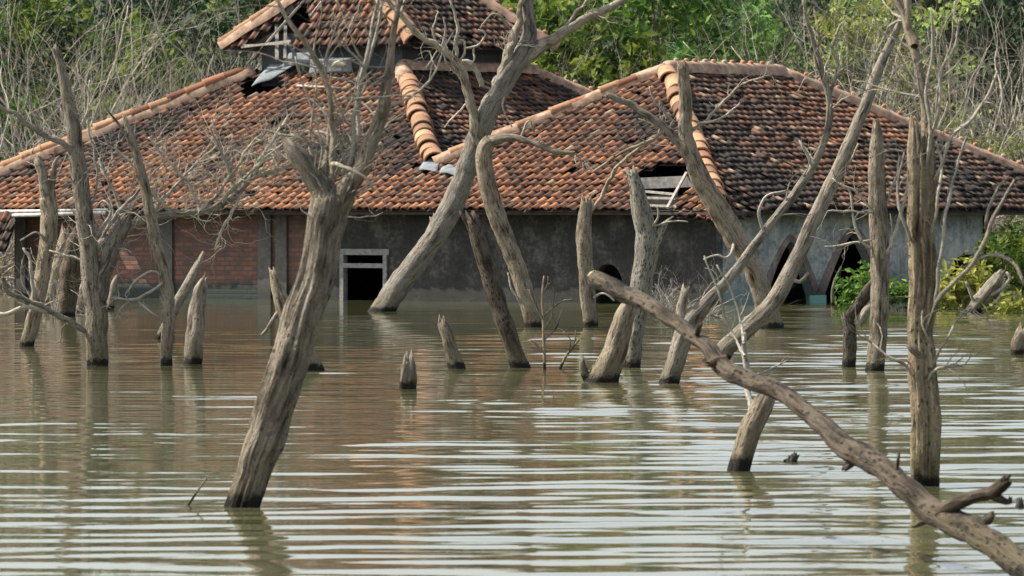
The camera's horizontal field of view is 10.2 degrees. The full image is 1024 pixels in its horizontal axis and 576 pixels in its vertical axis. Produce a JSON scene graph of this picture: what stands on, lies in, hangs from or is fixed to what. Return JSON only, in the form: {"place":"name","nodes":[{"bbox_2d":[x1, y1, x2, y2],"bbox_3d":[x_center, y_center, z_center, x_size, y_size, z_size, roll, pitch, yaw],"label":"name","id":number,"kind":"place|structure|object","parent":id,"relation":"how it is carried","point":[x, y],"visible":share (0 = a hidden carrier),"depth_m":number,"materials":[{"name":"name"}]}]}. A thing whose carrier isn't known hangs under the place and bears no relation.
{"place":"outdoors","nodes":[
{"label":"outdoors","id":0,"kind":"place"},
{"bbox_2d":[0,282,1023,575],"bbox_3d":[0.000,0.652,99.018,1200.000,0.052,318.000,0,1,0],"label":"water","id":1,"kind":"structure","parent":0,"point":[488,460],"depth_m":47.44,"materials":[{"name":"brown liquid"}]},
{"bbox_2d":[11,153,77,346],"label":"dead tree","id":2,"kind":"object","parent":1,"relation":"in","point":[40,279],"visible":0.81,"depth_m":84.11,"materials":[{"name":"grey wood"}]},
{"bbox_2d":[45,223,68,307],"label":"tree stump","id":3,"kind":"object","parent":1,"relation":"in","point":[62,237],"visible":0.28,"depth_m":114.19,"materials":[{"name":"grey wood"}]},
{"bbox_2d":[0,238,127,315],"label":"brushwood","id":4,"kind":"object","parent":1,"relation":"in","point":[57,298],"visible":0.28,"depth_m":109.04,"materials":[{"name":"wood"}]},
{"bbox_2d":[0,44,134,365],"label":"dead tree","id":5,"kind":"object","parent":1,"relation":"in","point":[96,272],"visible":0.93,"depth_m":73.74,"materials":[{"name":"grey wood"}]},
{"bbox_2d":[58,226,79,316],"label":"tree stump","id":6,"kind":"object","parent":1,"relation":"in","point":[69,269],"visible":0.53,"depth_m":107.32,"materials":[{"name":"wood"}]},
{"bbox_2d":[76,285,84,312],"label":"tree stump","id":7,"kind":"object","parent":1,"relation":"in","point":[80,302],"visible":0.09,"depth_m":111.55,"materials":[{"name":"beige wood"}]},
{"bbox_2d":[0,9,197,280],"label":"bare tree","id":8,"kind":"object","parent":1,"relation":"in","point":[120,90],"visible":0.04,"depth_m":151.43,"materials":[{"name":"brown wood"}]},
{"bbox_2d":[0,4,224,286],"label":"bare tree","id":9,"kind":"object","parent":1,"relation":"in","point":[8,277],"visible":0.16,"depth_m":148.34,"materials":[{"name":"wood"}]},
{"bbox_2d":[107,275,117,309],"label":"tree stump","id":10,"kind":"object","parent":1,"relation":"in","point":[113,289],"visible":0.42,"depth_m":115.14,"materials":[{"name":"beige wood"}]},
{"bbox_2d":[72,102,174,365],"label":"dead tree","id":11,"kind":"object","parent":1,"relation":"in","point":[165,285],"visible":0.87,"depth_m":73.77,"materials":[{"name":"grey wood"}]},
{"bbox_2d":[18,1,260,149],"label":"bare tree","id":12,"kind":"object","parent":1,"relation":"in","point":[155,79],"visible":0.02,"depth_m":150.26,"materials":[{"name":"grey wood"}]},
{"bbox_2d":[154,251,203,338],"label":"tree stump","id":13,"kind":"object","parent":1,"relation":"in","point":[182,294],"visible":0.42,"depth_m":88.83,"materials":[{"name":"beige wood"}]},
{"bbox_2d":[122,25,250,107],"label":"bare tree","id":14,"kind":"object","parent":1,"relation":"on","point":[169,90],"visible":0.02,"depth_m":147.95,"materials":[{"name":"grey wood"}]},
{"bbox_2d":[183,273,207,363],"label":"tree stump","id":15,"kind":"object","parent":1,"relation":"in","point":[193,347],"visible":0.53,"depth_m":74.52,"materials":[{"name":"beige wood"}]},
{"bbox_2d":[47,64,345,310],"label":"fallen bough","id":16,"kind":"object","parent":1,"relation":"in","point":[252,174],"visible":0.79,"depth_m":109.83,"materials":[{"name":"wood"}]},
{"bbox_2d":[187,477,207,504],"bbox_3d":[-2.184,1.463,38.923,0.257,0.370,0.020,0,1,0],"label":"dead sapling","id":17,"kind":"object","parent":1,"relation":"on","point":[195,494],"visible":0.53,"depth_m":38.91,"materials":[{"name":"wood"}]},
{"bbox_2d":[16,0,556,153],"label":"bare tree","id":18,"kind":"object","parent":1,"relation":"in","point":[175,64],"visible":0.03,"depth_m":153.45,"materials":[{"name":"wood"}]},
{"bbox_2d":[261,266,324,370],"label":"tree stump","id":19,"kind":"object","parent":1,"relation":"in","point":[280,295],"visible":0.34,"depth_m":71.58,"materials":[{"name":"beige wood"}]},
{"bbox_2d":[192,0,452,507],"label":"dead tree","id":20,"kind":"object","parent":1,"relation":"in","point":[286,370],"visible":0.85,"depth_m":38.62,"materials":[{"name":"grey wood"}]},
{"bbox_2d":[399,349,416,388],"bbox_3d":[-1.182,1.234,64.295,0.246,1.127,0.226,0,1,0],"label":"tree stump","id":21,"kind":"object","parent":1,"relation":"in","point":[408,377],"visible":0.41,"depth_m":64.22,"materials":[{"name":"grey wood"}]},
{"bbox_2d":[438,314,465,368],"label":"tree stump","id":22,"kind":"object","parent":1,"relation":"in","point":[454,359],"visible":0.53,"depth_m":72.30,"materials":[{"name":"beige wood"}]},
{"bbox_2d":[459,210,530,367],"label":"dead tree","id":23,"kind":"object","parent":1,"relation":"in","point":[504,323],"visible":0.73,"depth_m":72.63,"materials":[{"name":"grey wood"}]},
{"bbox_2d":[368,0,638,311],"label":"dead tree","id":24,"kind":"object","parent":1,"relation":"in","point":[412,267],"visible":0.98,"depth_m":113.18,"materials":[{"name":"grey wood"}]},
{"bbox_2d":[475,119,593,326],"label":"dead tree","id":25,"kind":"object","parent":1,"relation":"in","point":[501,227],"visible":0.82,"depth_m":97.82,"materials":[{"name":"grey wood"}]},
{"bbox_2d":[524,276,571,369],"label":"dead sapling","id":26,"kind":"object","parent":1,"relation":"in","point":[544,327],"visible":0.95,"depth_m":71.98,"materials":[{"name":"wood"}]},
{"bbox_2d":[558,328,579,368],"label":"dead sapling","id":27,"kind":"object","parent":1,"relation":"in","point":[568,353],"visible":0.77,"depth_m":72.35,"materials":[{"name":"wood"}]},
{"bbox_2d":[579,303,637,382],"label":"tree stump","id":28,"kind":"object","parent":1,"relation":"in","point":[607,367],"visible":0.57,"depth_m":66.56,"materials":[{"name":"beige wood"}]},
{"bbox_2d":[576,100,678,326],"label":"dead tree","id":29,"kind":"object","parent":1,"relation":"in","point":[588,294],"visible":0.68,"depth_m":98.52,"materials":[{"name":"grey wood"}]},
{"bbox_2d":[623,165,687,367],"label":"dead tree","id":30,"kind":"object","parent":1,"relation":"in","point":[648,237],"visible":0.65,"depth_m":72.61,"materials":[{"name":"grey wood"}]},
{"bbox_2d":[625,267,696,306],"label":"brushwood","id":31,"kind":"object","parent":1,"relation":"in","point":[667,297],"visible":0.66,"depth_m":118.02,"materials":[{"name":"wood"}]},
{"bbox_2d":[579,56,783,328],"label":"dead tree","id":32,"kind":"object","parent":1,"relation":"in","point":[730,229],"visible":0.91,"depth_m":97.16,"materials":[{"name":"wood"}]},
{"bbox_2d":[655,253,808,317],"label":"brushwood","id":33,"kind":"object","parent":1,"relation":"in","point":[690,305],"visible":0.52,"depth_m":106.00,"materials":[{"name":"brown wood"}]},
{"bbox_2d":[704,255,795,470],"bbox_3d":[1.819,0.935,44.661,0.759,2.376,0.627,0,1,0],"label":"dead tree","id":34,"kind":"object","parent":1,"relation":"in","point":[754,421],"visible":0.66,"depth_m":44.40,"materials":[{"name":"beige wood"}]},
{"bbox_2d":[658,0,866,383],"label":"dead tree","id":35,"kind":"object","parent":1,"relation":"in","point":[694,315],"visible":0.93,"depth_m":65.99,"materials":[{"name":"grey wood"}]},
{"bbox_2d":[783,451,799,461],"bbox_3d":[2.214,1.357,45.735,0.121,0.126,0.228,0,1,10],"label":"floating debris","id":36,"kind":"object","parent":1,"relation":"on","point":[793,457],"visible":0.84,"depth_m":45.70,"materials":[{"name":"grey wood"}]},
{"bbox_2d":[587,270,1023,575],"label":"fallen branch","id":37,"kind":"object","parent":1,"relation":"on","point":[950,518],"visible":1,"depth_m":32.40,"materials":[{"name":"wood"}]},
{"bbox_2d":[701,0,920,361],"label":"dead tree","id":38,"kind":"object","parent":1,"relation":"in","point":[766,310],"visible":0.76,"depth_m":75.69,"materials":[{"name":"grey wood"}]},
{"bbox_2d":[830,266,841,305],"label":"dead sapling","id":39,"kind":"object","parent":1,"relation":"on","point":[832,295],"visible":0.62,"depth_m":119.98,"materials":[{"name":"grey wood"}]},
{"bbox_2d":[841,280,870,366],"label":"tree stump","id":40,"kind":"object","parent":1,"relation":"in","point":[850,341],"visible":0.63,"depth_m":73.03,"materials":[{"name":"brown wood"}]},
{"bbox_2d":[810,117,907,370],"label":"dead tree","id":41,"kind":"object","parent":1,"relation":"in","point":[882,245],"visible":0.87,"depth_m":71.18,"materials":[{"name":"grey wood"}]},
{"bbox_2d":[833,259,893,309],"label":"mangrove bush","id":42,"kind":"object","parent":1,"relation":"in","point":[854,288],"visible":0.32,"depth_m":115.11,"materials":[{"name":"green plant"}]},
{"bbox_2d":[889,274,937,310],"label":"mangrove bush","id":43,"kind":"object","parent":1,"relation":"in","point":[898,289],"visible":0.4,"depth_m":113.24,"materials":[{"name":"green plant"}]},
{"bbox_2d":[844,0,1023,485],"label":"dead tree","id":44,"kind":"object","parent":1,"relation":"in","point":[924,269],"visible":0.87,"depth_m":41.65,"materials":[{"name":"grey wood"}]},
{"bbox_2d":[937,250,1007,309],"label":"mangrove bush","id":45,"kind":"object","parent":1,"relation":"in","point":[959,287],"visible":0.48,"depth_m":115.06,"materials":[{"name":"green plant"}]},
{"bbox_2d":[965,269,1011,312],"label":"driftwood log","id":46,"kind":"object","parent":1,"relation":"in","point":[988,290],"visible":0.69,"depth_m":111.52,"materials":[{"name":"grey wood"}]},
{"bbox_2d":[960,216,1023,300],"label":"mangrove bush","id":47,"kind":"object","parent":1,"relation":"in","point":[1014,251],"visible":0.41,"depth_m":125.80,"materials":[{"name":"green plant"}]},
{"bbox_2d":[983,288,1023,313],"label":"mangrove bush","id":48,"kind":"object","parent":1,"relation":"in","point":[1010,307],"visible":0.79,"depth_m":110.69,"materials":[{"name":"green plant"}]},
{"bbox_2d":[992,216,1023,290],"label":"mangrove bush","id":49,"kind":"object","parent":1,"relation":"on","point":[1021,230],"visible":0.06,"depth_m":133.71,"materials":[{"name":"green plant"}]},
{"bbox_2d":[1010,322,1023,354],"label":"tree stump","id":50,"kind":"object","parent":1,"relation":"in","point":[1017,344],"visible":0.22,"depth_m":79.48,"materials":[{"name":"beige wood"}]},
{"bbox_2d":[1015,497,1023,507],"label":"floating debris","id":51,"kind":"object","parent":1,"relation":"on","point":[1019,502],"visible":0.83,"depth_m":38.74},
{"bbox_2d":[0,0,1023,278],"bbox_3d":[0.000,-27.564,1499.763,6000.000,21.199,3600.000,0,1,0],"label":"ground","id":52,"kind":"structure","parent":0,"point":[68,8],"depth_m":224.10,"materials":[{"name":"green plant"}]},
{"bbox_2d":[0,0,56,160],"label":"leafy tree","id":53,"kind":"object","parent":52,"relation":"on","point":[13,107],"visible":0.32,"depth_m":156.90,"materials":[{"name":"green plant"}]},
{"bbox_2d":[0,0,127,219],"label":"leafy tree","id":54,"kind":"object","parent":52,"relation":"on","point":[44,8],"visible":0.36,"depth_m":159.16,"materials":[{"name":"green plant"}]},
{"bbox_2d":[0,0,185,157],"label":"leafy tree","id":55,"kind":"object","parent":52,"relation":"on","point":[70,29],"visible":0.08,"depth_m":161.11,"materials":[{"name":"green plant"}]},
{"bbox_2d":[0,0,210,286],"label":"bare tree","id":56,"kind":"object","parent":52,"relation":"on","point":[12,130],"visible":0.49,"depth_m":150.21,"materials":[{"name":"grey wood"}]},
{"bbox_2d":[0,31,216,285],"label":"bare tree","id":57,"kind":"object","parent":52,"relation":"on","point":[42,142],"visible":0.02,"depth_m":148.73,"materials":[{"name":"wood"}]},
{"bbox_2d":[35,1,204,138],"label":"leafy tree","id":58,"kind":"object","parent":52,"relation":"on","point":[135,17],"visible":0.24,"depth_m":157.71,"materials":[{"name":"green plant"}]},
{"bbox_2d":[0,3,260,284],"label":"bare tree","id":59,"kind":"object","parent":52,"relation":"on","point":[106,85],"visible":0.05,"depth_m":150.34,"materials":[{"name":"wood"}]},
{"bbox_2d":[0,0,261,156],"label":"bare tree","id":60,"kind":"object","parent":52,"relation":"on","point":[111,71],"visible":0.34,"depth_m":153.76,"materials":[{"name":"grey wood"}]},
{"bbox_2d":[1,18,261,279],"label":"bare tree","id":61,"kind":"object","parent":52,"relation":"on","point":[129,81],"visible":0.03,"depth_m":153.44,"materials":[{"name":"brown wood"}]},
{"bbox_2d":[0,0,270,159],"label":"bare tree","id":62,"kind":"object","parent":52,"relation":"on","point":[85,102],"visible":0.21,"depth_m":153.50,"materials":[{"name":"wood"}]},
{"bbox_2d":[13,1,261,281],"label":"bare tree","id":63,"kind":"object","parent":52,"relation":"on","point":[148,70],"visible":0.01,"depth_m":150.73,"materials":[{"name":"grey wood"}]},
{"bbox_2d":[77,0,273,103],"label":"leafy tree","id":64,"kind":"object","parent":52,"relation":"on","point":[194,32],"visible":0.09,"depth_m":163.74,"materials":[{"name":"green plant"}]},
{"bbox_2d":[162,0,266,81],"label":"leafy tree","id":65,"kind":"object","parent":52,"relation":"on","point":[223,2],"visible":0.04,"depth_m":167.38,"materials":[{"name":"green plant"}]},
{"bbox_2d":[0,0,1023,304],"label":"flooded house","id":66,"kind":"structure","parent":52,"relation":"on","point":[750,152],"depth_m":128.16,"materials":[{"name":"tile"}]},
{"bbox_2d":[0,209,107,212],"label":"gutter","id":67,"kind":"object","parent":66,"relation":"attached to","point":[36,211],"visible":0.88,"depth_m":131.64,"materials":[{"name":"white metal"}]},
{"bbox_2d":[10,211,106,216],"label":"gutter","id":68,"kind":"object","parent":66,"relation":"attached to","point":[39,214],"visible":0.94,"depth_m":131.51,"materials":[{"name":"white metal"}]},
{"bbox_2d":[251,63,292,86],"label":"metal sheet","id":69,"kind":"object","parent":66,"relation":"attached to","point":[271,71],"visible":0.93,"depth_m":134.31,"materials":[{"name":"grey metal"}]},
{"bbox_2d":[282,52,310,66],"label":"metal sheet","id":70,"kind":"object","parent":66,"relation":"on","point":[302,57],"visible":0.66,"depth_m":134.08,"materials":[{"name":"grey metal"}]},
{"bbox_2d":[296,84,340,88],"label":"wooden lath","id":71,"kind":"object","parent":66,"relation":"on","point":[297,85],"visible":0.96,"depth_m":132.81,"materials":[{"name":"beige wood"}]},
{"bbox_2d":[309,58,351,73],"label":"metal sheet","id":72,"kind":"object","parent":66,"relation":"on","point":[348,67],"visible":0.64,"depth_m":133.10,"materials":[{"name":"grey metal"}]},
{"bbox_2d":[332,59,355,66],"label":"curled sheet","id":73,"kind":"object","parent":66,"relation":"on","point":[339,64],"visible":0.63,"depth_m":132.96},
{"bbox_2d":[418,157,438,171],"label":"metal sheet","id":74,"kind":"object","parent":66,"relation":"on","point":[429,164],"visible":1,"depth_m":126.63,"materials":[{"name":"grey metal"}]},
{"bbox_2d":[439,164,455,174],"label":"metal sheet","id":75,"kind":"object","parent":66,"relation":"on","point":[449,169],"visible":0.63,"depth_m":125.99,"materials":[{"name":"grey metal"}]},
{"bbox_2d":[0,0,1023,242],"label":"woods","id":76,"kind":"object","parent":52,"relation":"on","point":[795,2],"visible":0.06,"depth_m":192.46,"materials":[{"name":"green plant"}]},
{"bbox_2d":[499,0,595,85],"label":"leafy tree","id":77,"kind":"object","parent":52,"relation":"on","point":[516,4],"visible":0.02,"depth_m":158.21,"materials":[{"name":"green plant"}]},
{"bbox_2d":[501,0,671,87],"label":"leafy tree","id":78,"kind":"object","parent":52,"relation":"on","point":[574,60],"visible":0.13,"depth_m":154.69,"materials":[{"name":"green plant"}]},
{"bbox_2d":[541,1,678,85],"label":"bare tree","id":79,"kind":"object","parent":52,"relation":"on","point":[587,53],"visible":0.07,"depth_m":151.21,"materials":[{"name":"grey wood"}]},
{"bbox_2d":[515,0,747,90],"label":"leafy tree","id":80,"kind":"object","parent":52,"relation":"on","point":[639,36],"visible":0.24,"depth_m":155.52,"materials":[{"name":"green plant"}]},
{"bbox_2d":[564,0,796,76],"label":"leafy tree","id":81,"kind":"object","parent":52,"relation":"on","point":[697,6],"visible":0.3,"depth_m":155.95,"materials":[{"name":"green plant"}]},
{"bbox_2d":[547,0,852,90],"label":"bare tree","id":82,"kind":"object","parent":52,"relation":"on","point":[672,40],"visible":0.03,"depth_m":151.60,"materials":[{"name":"wood"}]},
{"bbox_2d":[607,0,840,83],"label":"leafy tree","id":83,"kind":"object","parent":52,"relation":"on","point":[693,48],"visible":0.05,"depth_m":161.35,"materials":[{"name":"green plant"}]},
{"bbox_2d":[556,0,1016,116],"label":"bare tree","id":84,"kind":"object","parent":52,"relation":"on","point":[772,53],"visible":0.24,"depth_m":151.87,"materials":[{"name":"grey wood"}]},
{"bbox_2d":[671,0,925,115],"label":"leafy tree","id":85,"kind":"object","parent":52,"relation":"on","point":[733,15],"visible":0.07,"depth_m":170.31,"materials":[{"name":"green plant"}]},
{"bbox_2d":[577,0,1021,143],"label":"bare tree","id":86,"kind":"object","parent":52,"relation":"on","point":[826,57],"visible":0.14,"depth_m":152.61,"materials":[{"name":"wood"}]},
{"bbox_2d":[665,0,1022,136],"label":"bare tree","id":87,"kind":"object","parent":52,"relation":"on","point":[938,125],"visible":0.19,"depth_m":151.31,"materials":[{"name":"grey wood"}]},
{"bbox_2d":[740,0,961,124],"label":"leafy tree","id":88,"kind":"object","parent":52,"relation":"on","point":[827,23],"visible":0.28,"depth_m":158.94,"materials":[{"name":"green plant"}]},
{"bbox_2d":[710,0,1021,126],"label":"bare tree","id":89,"kind":"object","parent":52,"relation":"on","point":[892,51],"visible":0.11,"depth_m":157.88,"materials":[{"name":"grey wood"}]},
{"bbox_2d":[712,0,1022,146],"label":"bare tree","id":90,"kind":"object","parent":52,"relation":"on","point":[843,60],"visible":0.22,"depth_m":151.95,"materials":[{"name":"wood"}]},
{"bbox_2d":[712,0,1023,222],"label":"bare tree","id":91,"kind":"object","parent":52,"relation":"on","point":[987,38],"visible":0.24,"depth_m":156.75,"materials":[{"name":"wood"}]},
{"bbox_2d":[712,0,1023,157],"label":"bare tree","id":92,"kind":"object","parent":52,"relation":"on","point":[940,66],"visible":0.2,"depth_m":157.37,"materials":[{"name":"grey wood"}]},
{"bbox_2d":[724,0,1023,252],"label":"bare tree","id":93,"kind":"object","parent":52,"relation":"on","point":[949,103],"visible":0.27,"depth_m":152.99,"materials":[{"name":"grey wood"}]},
{"bbox_2d":[771,0,996,149],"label":"leafy tree","id":94,"kind":"object","parent":52,"relation":"on","point":[965,3],"visible":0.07,"depth_m":165.63,"materials":[{"name":"green plant"}]},
{"bbox_2d":[746,0,1023,234],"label":"bare tree","id":95,"kind":"object","parent":52,"relation":"on","point":[969,112],"visible":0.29,"depth_m":149.97,"materials":[{"name":"grey wood"}]},
{"bbox_2d":[789,0,1023,277],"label":"bare tree","id":96,"kind":"object","parent":52,"relation":"on","point":[977,123],"visible":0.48,"depth_m":150.96,"materials":[{"name":"grey wood"}]},
{"bbox_2d":[812,0,1023,154],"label":"leafy tree","id":97,"kind":"object","parent":52,"relation":"on","point":[1004,19],"visible":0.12,"depth_m":174.99,"materials":[{"name":"green plant"}]},
{"bbox_2d":[815,1,1023,231],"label":"bare tree","id":98,"kind":"object","parent":52,"relation":"on","point":[1022,136],"visible":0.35,"depth_m":149.98,"materials":[{"name":"wood"}]},
{"bbox_2d":[919,94,982,148],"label":"leafy tree","id":99,"kind":"object","parent":52,"relation":"on","point":[969,135],"visible":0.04,"depth_m":151.81,"materials":[{"name":"green plant"}]},
{"bbox_2d":[879,17,1023,278],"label":"bare tree","id":100,"kind":"object","parent":52,"relation":"on","point":[1006,216],"visible":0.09,"depth_m":149.34,"materials":[{"name":"wood"}]},
{"bbox_2d":[903,0,1023,161],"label":"leafy tree","id":101,"kind":"object","parent":52,"relation":"on","point":[1012,48],"visible":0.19,"depth_m":176.28,"materials":[{"name":"green plant"}]},
{"bbox_2d":[977,107,1023,238],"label":"leafy tree","id":102,"kind":"object","parent":52,"relation":"on","point":[1007,149],"visible":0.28,"depth_m":149.71,"materials":[{"name":"green plant"}]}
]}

